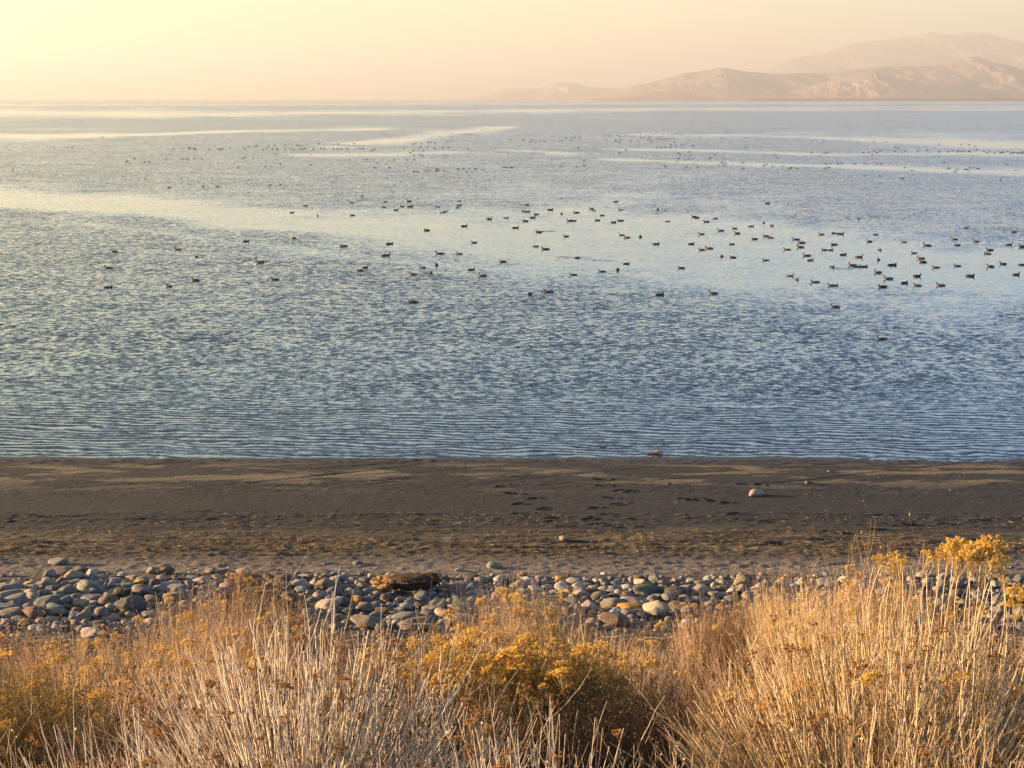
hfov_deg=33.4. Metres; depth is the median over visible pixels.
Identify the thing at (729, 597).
cobble
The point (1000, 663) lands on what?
rabbitbrush
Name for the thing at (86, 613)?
cobble
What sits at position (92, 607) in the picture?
cobble
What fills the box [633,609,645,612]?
cobble
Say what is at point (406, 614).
cobble
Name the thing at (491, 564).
stone
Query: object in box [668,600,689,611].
cobble
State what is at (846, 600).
rabbitbrush
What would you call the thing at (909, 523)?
driftwood
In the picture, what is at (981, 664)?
rabbitbrush
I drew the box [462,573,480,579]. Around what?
cobble
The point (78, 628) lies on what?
cobble
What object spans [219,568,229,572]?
cobble
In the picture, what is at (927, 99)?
sand spit
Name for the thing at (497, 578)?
cobble
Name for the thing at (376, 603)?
cobble
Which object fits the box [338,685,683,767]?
rabbitbrush
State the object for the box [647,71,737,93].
island western foothill
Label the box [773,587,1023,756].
rabbitbrush
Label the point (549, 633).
rabbitbrush
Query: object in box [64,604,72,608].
cobble
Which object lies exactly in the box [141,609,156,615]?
cobble
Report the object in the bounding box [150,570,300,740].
rabbitbrush
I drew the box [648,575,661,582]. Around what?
cobble
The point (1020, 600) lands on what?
rabbitbrush
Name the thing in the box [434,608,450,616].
cobble
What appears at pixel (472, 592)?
cobble
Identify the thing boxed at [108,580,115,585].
cobble
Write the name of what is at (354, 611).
cobble
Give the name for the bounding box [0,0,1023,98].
sky
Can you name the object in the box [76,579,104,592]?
boulder
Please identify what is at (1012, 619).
cobble
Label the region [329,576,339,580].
cobble
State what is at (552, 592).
cobble
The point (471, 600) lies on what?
cobble
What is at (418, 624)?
plank
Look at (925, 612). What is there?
rabbitbrush
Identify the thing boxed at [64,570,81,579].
cobble
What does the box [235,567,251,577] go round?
cobble
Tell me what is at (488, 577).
cobble
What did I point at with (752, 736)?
rabbitbrush
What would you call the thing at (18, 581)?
cobble
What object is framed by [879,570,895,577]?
cobble
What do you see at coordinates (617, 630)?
gravel
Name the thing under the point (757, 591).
cobble
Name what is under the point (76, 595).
cobble
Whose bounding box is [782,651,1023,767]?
rabbitbrush
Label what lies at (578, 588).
cobble
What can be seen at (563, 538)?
stone
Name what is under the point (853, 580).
cobble
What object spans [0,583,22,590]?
cobble
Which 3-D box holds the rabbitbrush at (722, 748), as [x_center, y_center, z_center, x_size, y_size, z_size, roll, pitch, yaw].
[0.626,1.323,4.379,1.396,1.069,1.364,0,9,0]
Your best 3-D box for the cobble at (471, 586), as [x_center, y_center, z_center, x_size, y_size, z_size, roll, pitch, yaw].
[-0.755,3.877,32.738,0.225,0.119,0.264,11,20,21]
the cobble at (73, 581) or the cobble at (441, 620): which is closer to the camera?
the cobble at (441, 620)
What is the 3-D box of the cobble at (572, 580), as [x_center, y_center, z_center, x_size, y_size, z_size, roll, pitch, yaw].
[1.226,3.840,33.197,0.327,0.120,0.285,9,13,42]
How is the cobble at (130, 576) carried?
on the ground at (628, 489)
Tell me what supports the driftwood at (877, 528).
on the ground at (628, 489)
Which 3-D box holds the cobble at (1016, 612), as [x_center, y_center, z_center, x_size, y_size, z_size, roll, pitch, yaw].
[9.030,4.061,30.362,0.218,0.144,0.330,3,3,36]
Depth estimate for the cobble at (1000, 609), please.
30.47 m
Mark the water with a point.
(322, 347)
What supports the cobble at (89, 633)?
on the ground at (628, 489)
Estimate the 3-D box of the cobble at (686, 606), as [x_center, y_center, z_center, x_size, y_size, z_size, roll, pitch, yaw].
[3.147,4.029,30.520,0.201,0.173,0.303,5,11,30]
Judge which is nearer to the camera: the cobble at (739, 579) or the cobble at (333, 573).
the cobble at (739, 579)
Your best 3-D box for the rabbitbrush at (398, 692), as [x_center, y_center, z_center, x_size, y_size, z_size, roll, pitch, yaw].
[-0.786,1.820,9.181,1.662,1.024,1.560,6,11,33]
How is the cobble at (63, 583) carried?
on the ground at (628, 489)
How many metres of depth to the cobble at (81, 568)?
34.26 m
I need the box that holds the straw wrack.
[0,508,1023,566]
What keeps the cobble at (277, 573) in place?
on the ground at (628, 489)
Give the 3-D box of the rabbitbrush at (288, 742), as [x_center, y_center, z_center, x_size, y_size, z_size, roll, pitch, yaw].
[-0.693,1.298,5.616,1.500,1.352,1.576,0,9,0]
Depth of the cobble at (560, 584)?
32.49 m
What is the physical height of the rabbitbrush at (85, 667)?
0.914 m
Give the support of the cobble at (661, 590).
on the ground at (628, 489)
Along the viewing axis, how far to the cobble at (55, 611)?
30.20 m
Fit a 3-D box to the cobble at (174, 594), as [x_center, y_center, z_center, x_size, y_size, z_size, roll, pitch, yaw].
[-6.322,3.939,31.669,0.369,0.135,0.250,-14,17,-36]
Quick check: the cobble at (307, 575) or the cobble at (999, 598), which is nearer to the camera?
the cobble at (999, 598)
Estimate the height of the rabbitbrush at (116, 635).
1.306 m
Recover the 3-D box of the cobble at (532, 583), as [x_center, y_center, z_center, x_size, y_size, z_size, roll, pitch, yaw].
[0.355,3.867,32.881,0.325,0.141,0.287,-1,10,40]
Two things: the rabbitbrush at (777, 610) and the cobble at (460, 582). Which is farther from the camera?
the cobble at (460, 582)
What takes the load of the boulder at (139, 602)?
on the ground at (628, 489)
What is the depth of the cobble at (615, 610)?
30.26 m
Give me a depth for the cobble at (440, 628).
28.96 m
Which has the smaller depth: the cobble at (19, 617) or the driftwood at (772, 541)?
the cobble at (19, 617)
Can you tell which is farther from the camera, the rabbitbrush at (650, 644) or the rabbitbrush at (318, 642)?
the rabbitbrush at (318, 642)
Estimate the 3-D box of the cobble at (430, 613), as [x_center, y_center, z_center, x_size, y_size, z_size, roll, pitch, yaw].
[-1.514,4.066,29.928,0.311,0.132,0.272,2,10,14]
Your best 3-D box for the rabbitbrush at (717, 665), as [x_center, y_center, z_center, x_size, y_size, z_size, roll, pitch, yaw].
[1.311,1.805,9.450,1.538,1.167,1.862,1,10,5]
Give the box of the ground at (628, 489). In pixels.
[0,457,1023,764]
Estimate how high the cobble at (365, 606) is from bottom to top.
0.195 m
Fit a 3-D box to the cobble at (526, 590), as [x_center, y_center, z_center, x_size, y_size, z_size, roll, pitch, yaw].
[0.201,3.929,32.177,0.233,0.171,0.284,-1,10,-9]
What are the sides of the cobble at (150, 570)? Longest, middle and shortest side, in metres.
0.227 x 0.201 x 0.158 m
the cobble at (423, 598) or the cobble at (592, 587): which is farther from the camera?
the cobble at (592, 587)
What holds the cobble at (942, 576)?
on the ground at (628, 489)
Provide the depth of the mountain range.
19862.81 m
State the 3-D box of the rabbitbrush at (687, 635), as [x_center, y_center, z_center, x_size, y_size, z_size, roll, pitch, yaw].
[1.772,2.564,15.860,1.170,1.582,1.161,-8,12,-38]
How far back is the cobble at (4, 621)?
29.56 m
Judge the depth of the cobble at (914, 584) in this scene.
32.57 m
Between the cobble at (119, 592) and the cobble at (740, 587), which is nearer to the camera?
the cobble at (119, 592)
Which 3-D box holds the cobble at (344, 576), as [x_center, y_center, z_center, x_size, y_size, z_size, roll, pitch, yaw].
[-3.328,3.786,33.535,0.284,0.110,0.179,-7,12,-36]
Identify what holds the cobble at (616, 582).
on the ground at (628, 489)
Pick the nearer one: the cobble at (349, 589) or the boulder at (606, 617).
the boulder at (606, 617)
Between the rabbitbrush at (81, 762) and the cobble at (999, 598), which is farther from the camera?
the cobble at (999, 598)
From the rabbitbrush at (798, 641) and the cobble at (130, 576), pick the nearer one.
the rabbitbrush at (798, 641)
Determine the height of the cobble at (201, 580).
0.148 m
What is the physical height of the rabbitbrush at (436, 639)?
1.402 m
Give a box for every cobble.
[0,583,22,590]
[0,589,21,597]
[0,603,20,609]
[0,607,23,617]
[0,613,11,619]
[0,618,14,624]
[10,579,24,582]
[11,616,30,622]
[22,602,34,608]
[22,606,44,618]
[24,580,37,584]
[24,589,39,598]
[27,584,40,589]
[33,595,61,606]
[35,579,58,586]
[36,624,45,630]
[39,589,51,595]
[43,569,56,577]
[43,607,67,615]
[45,585,58,590]
[46,603,65,608]
[46,616,58,621]
[51,591,64,596]
[57,584,76,593]
[58,580,69,587]
[58,595,71,604]
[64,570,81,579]
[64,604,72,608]
[68,611,79,619]
[69,579,80,584]
[70,593,84,597]
[70,607,81,611]
[71,598,83,603]
[74,566,87,571]
[74,600,87,606]
[75,608,92,619]
[75,623,88,632]
[80,594,103,603]
[81,627,101,637]
[83,588,97,593]
[85,605,100,611]
[86,569,98,577]
[90,620,105,625]
[93,623,108,630]
[94,606,108,615]
[95,579,104,584]
[98,594,117,605]
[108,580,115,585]
[108,587,122,593]
[110,577,122,582]
[112,588,123,596]
[121,582,135,587]
[124,588,131,593]
[125,575,136,578]
[132,584,153,594]
[133,578,144,583]
[136,576,148,580]
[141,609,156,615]
[144,595,159,600]
[145,602,156,610]
[146,567,155,573]
[149,578,160,585]
[151,584,170,592]
[156,575,166,579]
[158,567,174,574]
[160,581,170,585]
[163,591,180,600]
[167,583,187,590]
[176,589,190,594]
[185,580,194,585]
[186,575,199,579]
[193,576,210,584]
[199,584,217,590]
[204,567,218,573]
[212,574,222,578]
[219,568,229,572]
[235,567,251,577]
[267,571,282,577]
[269,578,284,585]
[280,582,292,588]
[290,579,310,587]
[294,586,306,592]
[296,574,311,577]
[301,609,312,618]
[305,618,318,625]
[313,590,327,600]
[314,578,335,589]
[315,598,341,610]
[325,593,335,598]
[327,587,342,595]
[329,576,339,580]
[331,571,341,576]
[332,614,346,620]
[335,596,351,605]
[338,574,349,579]
[338,584,352,589]
[341,607,359,614]
[344,588,354,592]
[347,576,360,582]
[347,590,355,595]
[351,595,361,603]
[355,602,375,611]
[357,582,368,589]
[363,587,378,593]
[369,611,383,616]
[371,600,380,606]
[374,607,393,614]
[375,623,385,631]
[380,593,389,602]
[382,603,397,607]
[388,607,403,614]
[391,611,418,620]
[393,596,406,602]
[399,603,412,610]
[404,599,414,603]
[412,601,425,608]
[414,590,426,596]
[415,595,430,602]
[419,611,433,618]
[421,604,443,610]
[422,587,436,591]
[429,599,440,604]
[432,625,445,631]
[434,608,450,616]
[438,600,448,607]
[439,619,449,625]
[444,613,470,622]
[446,584,466,594]
[447,602,471,612]
[452,598,467,603]
[455,581,468,585]
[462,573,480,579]
[465,589,477,595]
[467,583,476,588]
[467,596,476,604]
[474,577,483,582]
[483,575,493,579]
[491,593,502,599]
[493,575,503,582]
[509,579,526,588]
[517,573,527,576]
[519,588,528,594]
[521,576,533,582]
[524,593,538,600]
[525,580,537,588]
[528,585,542,590]
[540,579,552,583]
[549,590,564,594]
[554,582,566,590]
[555,575,565,579]
[562,606,574,615]
[563,589,572,594]
[564,597,578,603]
[566,578,582,583]
[571,582,585,587]
[571,587,584,590]
[573,589,587,596]
[581,600,596,610]
[583,578,590,582]
[585,585,597,590]
[591,591,604,598]
[598,578,611,582]
[598,586,607,590]
[600,598,628,607]
[606,586,621,591]
[608,593,619,596]
[609,607,620,613]
[610,579,621,584]
[617,602,642,609]
[620,608,635,615]
[621,584,632,590]
[622,591,633,595]
[633,575,644,578]
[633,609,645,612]
[634,578,646,584]
[635,612,649,618]
[638,592,647,596]
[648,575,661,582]
[659,585,668,593]
[661,593,676,600]
[664,586,691,596]
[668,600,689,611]
[679,584,694,587]
[679,594,688,600]
[680,605,692,613]
[691,584,711,595]
[692,596,701,600]
[693,580,709,585]
[703,575,712,580]
[703,599,717,606]
[707,591,720,597]
[716,585,730,590]
[724,595,736,600]
[726,587,737,592]
[733,574,749,586]
[734,583,749,592]
[741,591,752,595]
[750,583,765,589]
[750,588,766,595]
[751,579,759,584]
[773,579,794,587]
[774,596,786,601]
[796,577,809,585]
[798,593,811,601]
[816,577,839,585]
[819,590,833,596]
[838,576,852,582]
[852,579,868,584]
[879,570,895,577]
[900,573,913,578]
[908,582,923,588]
[916,570,930,576]
[936,572,952,580]
[949,576,964,585]
[971,591,985,597]
[973,577,987,583]
[981,622,997,628]
[990,580,1002,587]
[990,606,1007,612]
[992,594,1001,601]
[994,573,1008,578]
[999,601,1012,607]
[999,622,1014,628]
[1003,614,1017,621]
[1005,579,1017,585]
[1012,574,1023,582]
[1013,608,1023,614]
[1014,622,1023,630]
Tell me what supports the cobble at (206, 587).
on the ground at (628, 489)
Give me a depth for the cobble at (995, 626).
29.13 m
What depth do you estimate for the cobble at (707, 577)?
33.38 m
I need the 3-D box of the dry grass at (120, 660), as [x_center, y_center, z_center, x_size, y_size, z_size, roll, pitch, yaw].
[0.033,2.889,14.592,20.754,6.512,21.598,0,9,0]
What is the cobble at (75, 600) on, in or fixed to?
on the ground at (628, 489)
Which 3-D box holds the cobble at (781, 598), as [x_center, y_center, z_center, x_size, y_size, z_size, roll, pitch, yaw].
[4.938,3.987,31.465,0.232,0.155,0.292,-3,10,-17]
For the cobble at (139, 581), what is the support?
on the ground at (628, 489)
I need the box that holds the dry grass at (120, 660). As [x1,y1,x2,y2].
[0,649,700,760]
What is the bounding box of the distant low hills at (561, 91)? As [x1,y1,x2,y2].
[464,82,625,99]
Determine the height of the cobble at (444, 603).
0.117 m
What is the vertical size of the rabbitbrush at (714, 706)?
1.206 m
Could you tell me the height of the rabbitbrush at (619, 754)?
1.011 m
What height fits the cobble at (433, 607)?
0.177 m
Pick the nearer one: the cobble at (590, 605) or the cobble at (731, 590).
the cobble at (590, 605)
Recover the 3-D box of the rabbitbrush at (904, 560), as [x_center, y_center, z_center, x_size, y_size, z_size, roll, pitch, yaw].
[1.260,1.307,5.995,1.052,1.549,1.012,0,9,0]
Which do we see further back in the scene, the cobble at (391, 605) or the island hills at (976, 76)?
the island hills at (976, 76)
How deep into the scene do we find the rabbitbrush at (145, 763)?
5.24 m
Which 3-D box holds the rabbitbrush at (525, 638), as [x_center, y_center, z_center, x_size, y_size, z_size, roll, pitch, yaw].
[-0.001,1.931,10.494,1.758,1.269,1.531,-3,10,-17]
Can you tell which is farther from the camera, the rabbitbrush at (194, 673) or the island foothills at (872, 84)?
the island foothills at (872, 84)
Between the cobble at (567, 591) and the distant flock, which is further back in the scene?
the distant flock
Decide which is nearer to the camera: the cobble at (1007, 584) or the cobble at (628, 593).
the cobble at (628, 593)
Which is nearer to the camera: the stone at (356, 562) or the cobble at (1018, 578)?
the cobble at (1018, 578)
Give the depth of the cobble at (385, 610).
30.31 m
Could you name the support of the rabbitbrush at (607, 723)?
on the ground at (628, 489)
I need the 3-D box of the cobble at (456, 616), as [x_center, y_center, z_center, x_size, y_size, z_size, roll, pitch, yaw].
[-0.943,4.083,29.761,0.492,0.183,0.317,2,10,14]
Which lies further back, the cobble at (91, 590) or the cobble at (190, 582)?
the cobble at (190, 582)
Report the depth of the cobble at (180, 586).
32.50 m
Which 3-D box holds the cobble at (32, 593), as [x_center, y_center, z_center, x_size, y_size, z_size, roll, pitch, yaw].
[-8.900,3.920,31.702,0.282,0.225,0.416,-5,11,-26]
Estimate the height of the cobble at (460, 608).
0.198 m
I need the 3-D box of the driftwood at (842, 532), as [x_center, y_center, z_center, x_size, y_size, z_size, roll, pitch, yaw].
[7.367,3.314,37.950,0.363,0.087,0.201,3,10,19]
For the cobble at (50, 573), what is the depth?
33.76 m
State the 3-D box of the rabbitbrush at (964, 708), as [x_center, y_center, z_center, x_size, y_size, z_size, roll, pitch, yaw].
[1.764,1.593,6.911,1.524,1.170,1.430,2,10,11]
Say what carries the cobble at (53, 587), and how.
on the ground at (628, 489)
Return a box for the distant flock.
[173,127,1022,152]
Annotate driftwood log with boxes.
[369,572,439,589]
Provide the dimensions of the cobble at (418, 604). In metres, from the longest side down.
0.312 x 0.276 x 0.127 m
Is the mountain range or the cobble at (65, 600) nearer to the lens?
the cobble at (65, 600)
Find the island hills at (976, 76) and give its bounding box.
[590,57,1023,100]
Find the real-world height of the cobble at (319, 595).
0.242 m
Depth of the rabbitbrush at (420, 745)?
5.82 m
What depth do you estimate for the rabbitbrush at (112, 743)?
7.22 m
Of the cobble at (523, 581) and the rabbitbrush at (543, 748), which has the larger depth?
the cobble at (523, 581)
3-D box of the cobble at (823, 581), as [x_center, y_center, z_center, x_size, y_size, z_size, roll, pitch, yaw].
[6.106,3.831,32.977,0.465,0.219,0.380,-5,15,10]
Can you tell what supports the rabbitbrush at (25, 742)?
on the ground at (628, 489)
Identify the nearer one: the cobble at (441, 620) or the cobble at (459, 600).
the cobble at (441, 620)
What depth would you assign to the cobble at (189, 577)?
33.54 m
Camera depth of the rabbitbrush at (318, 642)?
17.11 m
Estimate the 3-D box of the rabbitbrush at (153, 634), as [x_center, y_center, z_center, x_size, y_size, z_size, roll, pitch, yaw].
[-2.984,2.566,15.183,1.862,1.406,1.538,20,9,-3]
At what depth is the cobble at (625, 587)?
32.52 m
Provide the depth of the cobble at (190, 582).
32.97 m
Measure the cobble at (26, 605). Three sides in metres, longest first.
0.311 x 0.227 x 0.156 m
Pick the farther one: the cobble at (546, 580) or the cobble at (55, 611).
the cobble at (546, 580)
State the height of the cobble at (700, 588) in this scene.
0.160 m
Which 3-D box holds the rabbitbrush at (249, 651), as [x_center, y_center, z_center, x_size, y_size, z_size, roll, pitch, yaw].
[-1.785,2.092,12.556,1.258,1.388,1.126,-1,10,-4]
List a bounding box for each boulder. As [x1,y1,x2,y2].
[4,592,27,604]
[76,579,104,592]
[114,595,148,612]
[350,614,384,628]
[397,616,435,631]
[599,612,630,626]
[621,596,645,602]
[632,584,660,594]
[642,600,669,616]
[749,489,763,495]
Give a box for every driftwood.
[763,540,781,543]
[836,531,851,533]
[867,527,886,529]
[901,522,916,524]
[968,518,986,520]
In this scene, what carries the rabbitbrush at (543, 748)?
on the ground at (628, 489)
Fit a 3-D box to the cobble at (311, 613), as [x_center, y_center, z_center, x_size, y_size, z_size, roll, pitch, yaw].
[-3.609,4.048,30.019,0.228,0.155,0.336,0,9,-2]
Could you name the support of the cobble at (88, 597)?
on the ground at (628, 489)
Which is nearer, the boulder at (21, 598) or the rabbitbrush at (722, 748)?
the rabbitbrush at (722, 748)
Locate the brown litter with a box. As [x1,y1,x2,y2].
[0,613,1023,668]
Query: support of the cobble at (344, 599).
on the ground at (628, 489)
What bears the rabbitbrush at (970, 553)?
on the ground at (628, 489)
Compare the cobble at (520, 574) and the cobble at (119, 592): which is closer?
the cobble at (119, 592)
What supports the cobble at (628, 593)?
on the ground at (628, 489)
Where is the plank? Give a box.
[400,623,434,624]
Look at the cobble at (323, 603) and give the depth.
30.70 m
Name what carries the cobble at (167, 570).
on the ground at (628, 489)
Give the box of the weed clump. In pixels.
[645,450,662,454]
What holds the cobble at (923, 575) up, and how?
on the ground at (628, 489)
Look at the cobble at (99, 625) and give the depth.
28.98 m
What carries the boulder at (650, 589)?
on the ground at (628, 489)
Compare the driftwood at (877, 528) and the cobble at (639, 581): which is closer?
the cobble at (639, 581)
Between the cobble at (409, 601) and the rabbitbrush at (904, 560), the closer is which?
the rabbitbrush at (904, 560)
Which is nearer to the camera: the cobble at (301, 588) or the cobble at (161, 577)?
the cobble at (301, 588)
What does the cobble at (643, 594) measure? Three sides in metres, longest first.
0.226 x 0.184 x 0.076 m
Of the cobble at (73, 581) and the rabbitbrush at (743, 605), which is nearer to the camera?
the rabbitbrush at (743, 605)
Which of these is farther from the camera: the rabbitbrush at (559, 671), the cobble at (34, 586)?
the cobble at (34, 586)
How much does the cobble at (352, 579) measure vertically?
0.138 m
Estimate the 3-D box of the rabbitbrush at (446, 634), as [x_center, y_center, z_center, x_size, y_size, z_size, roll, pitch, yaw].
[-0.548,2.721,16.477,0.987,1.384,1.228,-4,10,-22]
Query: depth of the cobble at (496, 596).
31.40 m
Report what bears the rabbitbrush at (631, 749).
on the ground at (628, 489)
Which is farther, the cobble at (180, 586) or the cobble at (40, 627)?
the cobble at (180, 586)
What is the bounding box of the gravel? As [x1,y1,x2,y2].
[0,562,1022,662]
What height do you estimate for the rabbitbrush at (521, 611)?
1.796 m
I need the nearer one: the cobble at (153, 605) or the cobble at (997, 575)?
the cobble at (153, 605)
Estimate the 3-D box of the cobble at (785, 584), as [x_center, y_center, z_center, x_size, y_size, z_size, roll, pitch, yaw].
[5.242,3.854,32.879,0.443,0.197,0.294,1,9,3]
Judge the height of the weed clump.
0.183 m
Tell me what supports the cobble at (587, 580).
on the ground at (628, 489)
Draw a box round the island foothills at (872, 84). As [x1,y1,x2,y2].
[788,71,983,98]
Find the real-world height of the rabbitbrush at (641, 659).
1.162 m
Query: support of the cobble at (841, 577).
on the ground at (628, 489)
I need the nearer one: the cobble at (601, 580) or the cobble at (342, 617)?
the cobble at (342, 617)
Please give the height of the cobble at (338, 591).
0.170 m
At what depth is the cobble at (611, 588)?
32.38 m
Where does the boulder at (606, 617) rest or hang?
on the ground at (628, 489)
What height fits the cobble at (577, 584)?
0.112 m
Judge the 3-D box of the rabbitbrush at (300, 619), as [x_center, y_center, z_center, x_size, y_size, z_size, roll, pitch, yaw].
[-2.660,2.596,16.600,2.173,1.722,1.795,12,9,-2]
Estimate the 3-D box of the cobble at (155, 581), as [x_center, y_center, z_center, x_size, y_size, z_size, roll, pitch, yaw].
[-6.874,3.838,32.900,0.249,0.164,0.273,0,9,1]
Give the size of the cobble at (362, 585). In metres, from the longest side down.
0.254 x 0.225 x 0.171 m
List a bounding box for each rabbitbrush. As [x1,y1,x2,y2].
[0,590,98,732]
[0,616,163,740]
[0,639,131,767]
[0,650,244,767]
[0,652,140,767]
[0,662,314,767]
[0,714,229,767]
[4,639,209,767]
[50,603,184,727]
[79,552,518,767]
[79,589,243,707]
[87,618,297,761]
[106,562,323,683]
[112,627,342,767]
[135,558,328,704]
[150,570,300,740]
[180,651,438,767]
[189,580,333,735]
[202,529,301,646]
[223,562,330,663]
[225,576,589,767]
[238,687,529,767]
[241,613,414,735]
[243,623,518,766]
[260,589,358,700]
[299,612,464,713]
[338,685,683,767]
[354,606,559,766]
[372,655,618,767]
[391,590,558,701]
[396,602,618,766]
[412,599,492,659]
[436,565,578,653]
[441,547,574,690]
[483,612,678,766]
[489,593,638,686]
[493,568,611,659]
[498,645,734,767]
[533,706,859,767]
[538,605,695,721]
[545,647,740,767]
[577,619,702,763]
[588,714,870,767]
[592,606,704,747]
[609,550,1023,767]
[620,604,954,767]
[628,602,852,764]
[654,578,753,729]
[677,574,779,725]
[679,577,970,761]
[719,550,1020,767]
[727,551,801,668]
[727,552,840,712]
[737,577,1023,767]
[741,510,1023,767]
[746,546,896,690]
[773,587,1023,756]
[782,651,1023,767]
[813,500,936,665]
[818,636,1023,767]
[838,558,970,685]
[883,582,1023,710]
[887,585,1023,762]
[941,620,1023,730]
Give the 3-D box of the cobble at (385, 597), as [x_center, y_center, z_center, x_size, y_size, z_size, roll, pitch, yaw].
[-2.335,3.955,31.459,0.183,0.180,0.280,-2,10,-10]
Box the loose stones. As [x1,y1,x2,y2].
[0,571,1023,630]
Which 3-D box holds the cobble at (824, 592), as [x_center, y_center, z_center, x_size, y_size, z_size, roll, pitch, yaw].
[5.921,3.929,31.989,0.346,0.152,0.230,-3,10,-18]
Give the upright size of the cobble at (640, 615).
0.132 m
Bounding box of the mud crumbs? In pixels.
[0,464,1021,567]
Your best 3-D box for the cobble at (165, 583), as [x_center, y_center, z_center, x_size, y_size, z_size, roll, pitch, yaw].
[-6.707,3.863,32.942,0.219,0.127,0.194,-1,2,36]
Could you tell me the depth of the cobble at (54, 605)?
30.74 m
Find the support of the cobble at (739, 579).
on the ground at (628, 489)
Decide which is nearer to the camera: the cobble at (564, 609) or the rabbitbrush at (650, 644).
the rabbitbrush at (650, 644)
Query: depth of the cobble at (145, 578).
33.33 m
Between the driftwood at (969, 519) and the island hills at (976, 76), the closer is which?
the driftwood at (969, 519)
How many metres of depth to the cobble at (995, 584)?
32.69 m
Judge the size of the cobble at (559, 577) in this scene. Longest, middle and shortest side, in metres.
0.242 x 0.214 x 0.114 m
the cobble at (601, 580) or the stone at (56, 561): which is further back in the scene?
the stone at (56, 561)
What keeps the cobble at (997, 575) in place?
on the ground at (628, 489)
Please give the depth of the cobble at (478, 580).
33.28 m
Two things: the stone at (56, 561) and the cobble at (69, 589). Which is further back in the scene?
the stone at (56, 561)
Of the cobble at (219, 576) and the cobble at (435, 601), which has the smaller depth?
the cobble at (435, 601)
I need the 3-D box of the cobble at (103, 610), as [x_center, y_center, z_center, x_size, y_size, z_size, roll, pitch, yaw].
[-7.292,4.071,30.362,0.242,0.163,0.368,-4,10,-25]
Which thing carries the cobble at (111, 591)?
on the ground at (628, 489)
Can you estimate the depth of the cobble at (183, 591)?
32.07 m
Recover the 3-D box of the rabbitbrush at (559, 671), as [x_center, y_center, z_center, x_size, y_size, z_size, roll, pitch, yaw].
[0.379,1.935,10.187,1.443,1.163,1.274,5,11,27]
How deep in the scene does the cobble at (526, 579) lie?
33.05 m
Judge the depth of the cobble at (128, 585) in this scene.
32.65 m
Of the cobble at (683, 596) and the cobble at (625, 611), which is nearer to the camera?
the cobble at (625, 611)
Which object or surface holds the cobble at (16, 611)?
on the ground at (628, 489)
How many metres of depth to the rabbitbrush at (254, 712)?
7.43 m
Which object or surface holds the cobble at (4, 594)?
on the ground at (628, 489)
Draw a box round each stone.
[48,557,67,565]
[352,561,361,564]
[486,561,502,568]
[559,536,567,540]
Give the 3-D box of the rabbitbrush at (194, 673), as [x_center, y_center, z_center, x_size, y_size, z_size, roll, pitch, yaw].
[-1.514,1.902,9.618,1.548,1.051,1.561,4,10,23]
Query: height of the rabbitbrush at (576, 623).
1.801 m
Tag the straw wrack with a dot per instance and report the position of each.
(537, 533)
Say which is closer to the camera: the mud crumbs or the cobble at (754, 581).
the cobble at (754, 581)
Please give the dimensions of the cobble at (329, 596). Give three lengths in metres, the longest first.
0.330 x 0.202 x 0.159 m
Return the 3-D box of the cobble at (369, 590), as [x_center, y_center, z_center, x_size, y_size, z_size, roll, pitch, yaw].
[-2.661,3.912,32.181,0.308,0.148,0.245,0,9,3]
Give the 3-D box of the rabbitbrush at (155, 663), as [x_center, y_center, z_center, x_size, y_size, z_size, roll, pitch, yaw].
[-2.070,2.024,11.057,1.538,0.979,1.862,2,10,10]
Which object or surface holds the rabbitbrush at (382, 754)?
on the ground at (628, 489)
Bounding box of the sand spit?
[750,98,1023,100]
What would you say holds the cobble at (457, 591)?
on the ground at (628, 489)
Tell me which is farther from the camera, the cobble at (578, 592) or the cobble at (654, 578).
the cobble at (654, 578)
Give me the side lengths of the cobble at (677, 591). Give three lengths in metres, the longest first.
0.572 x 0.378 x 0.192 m
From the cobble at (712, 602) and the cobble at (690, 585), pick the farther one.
the cobble at (690, 585)
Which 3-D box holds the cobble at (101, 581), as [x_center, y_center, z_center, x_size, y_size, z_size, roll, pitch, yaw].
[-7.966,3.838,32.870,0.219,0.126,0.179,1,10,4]
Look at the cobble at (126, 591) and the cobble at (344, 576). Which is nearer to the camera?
the cobble at (126, 591)
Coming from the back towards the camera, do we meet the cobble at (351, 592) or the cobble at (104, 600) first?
the cobble at (351, 592)
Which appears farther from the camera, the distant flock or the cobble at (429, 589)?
the distant flock
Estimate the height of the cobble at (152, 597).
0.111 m
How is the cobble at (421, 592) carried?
on the ground at (628, 489)
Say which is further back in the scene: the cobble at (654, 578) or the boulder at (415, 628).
the cobble at (654, 578)
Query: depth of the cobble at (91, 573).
33.74 m
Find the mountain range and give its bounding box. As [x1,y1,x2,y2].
[764,33,1023,73]
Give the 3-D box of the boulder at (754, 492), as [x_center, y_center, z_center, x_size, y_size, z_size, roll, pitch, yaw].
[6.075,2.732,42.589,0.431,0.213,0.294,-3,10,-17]
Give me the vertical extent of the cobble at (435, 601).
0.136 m
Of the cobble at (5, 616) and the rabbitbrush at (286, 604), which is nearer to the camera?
the rabbitbrush at (286, 604)
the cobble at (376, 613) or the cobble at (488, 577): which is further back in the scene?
the cobble at (488, 577)
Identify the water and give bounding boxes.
[0,99,1023,463]
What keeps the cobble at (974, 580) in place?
on the ground at (628, 489)
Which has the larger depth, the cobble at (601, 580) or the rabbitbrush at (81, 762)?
the cobble at (601, 580)
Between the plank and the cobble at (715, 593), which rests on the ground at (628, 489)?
the cobble at (715, 593)
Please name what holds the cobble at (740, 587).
on the ground at (628, 489)
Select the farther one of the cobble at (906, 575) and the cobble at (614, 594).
the cobble at (906, 575)

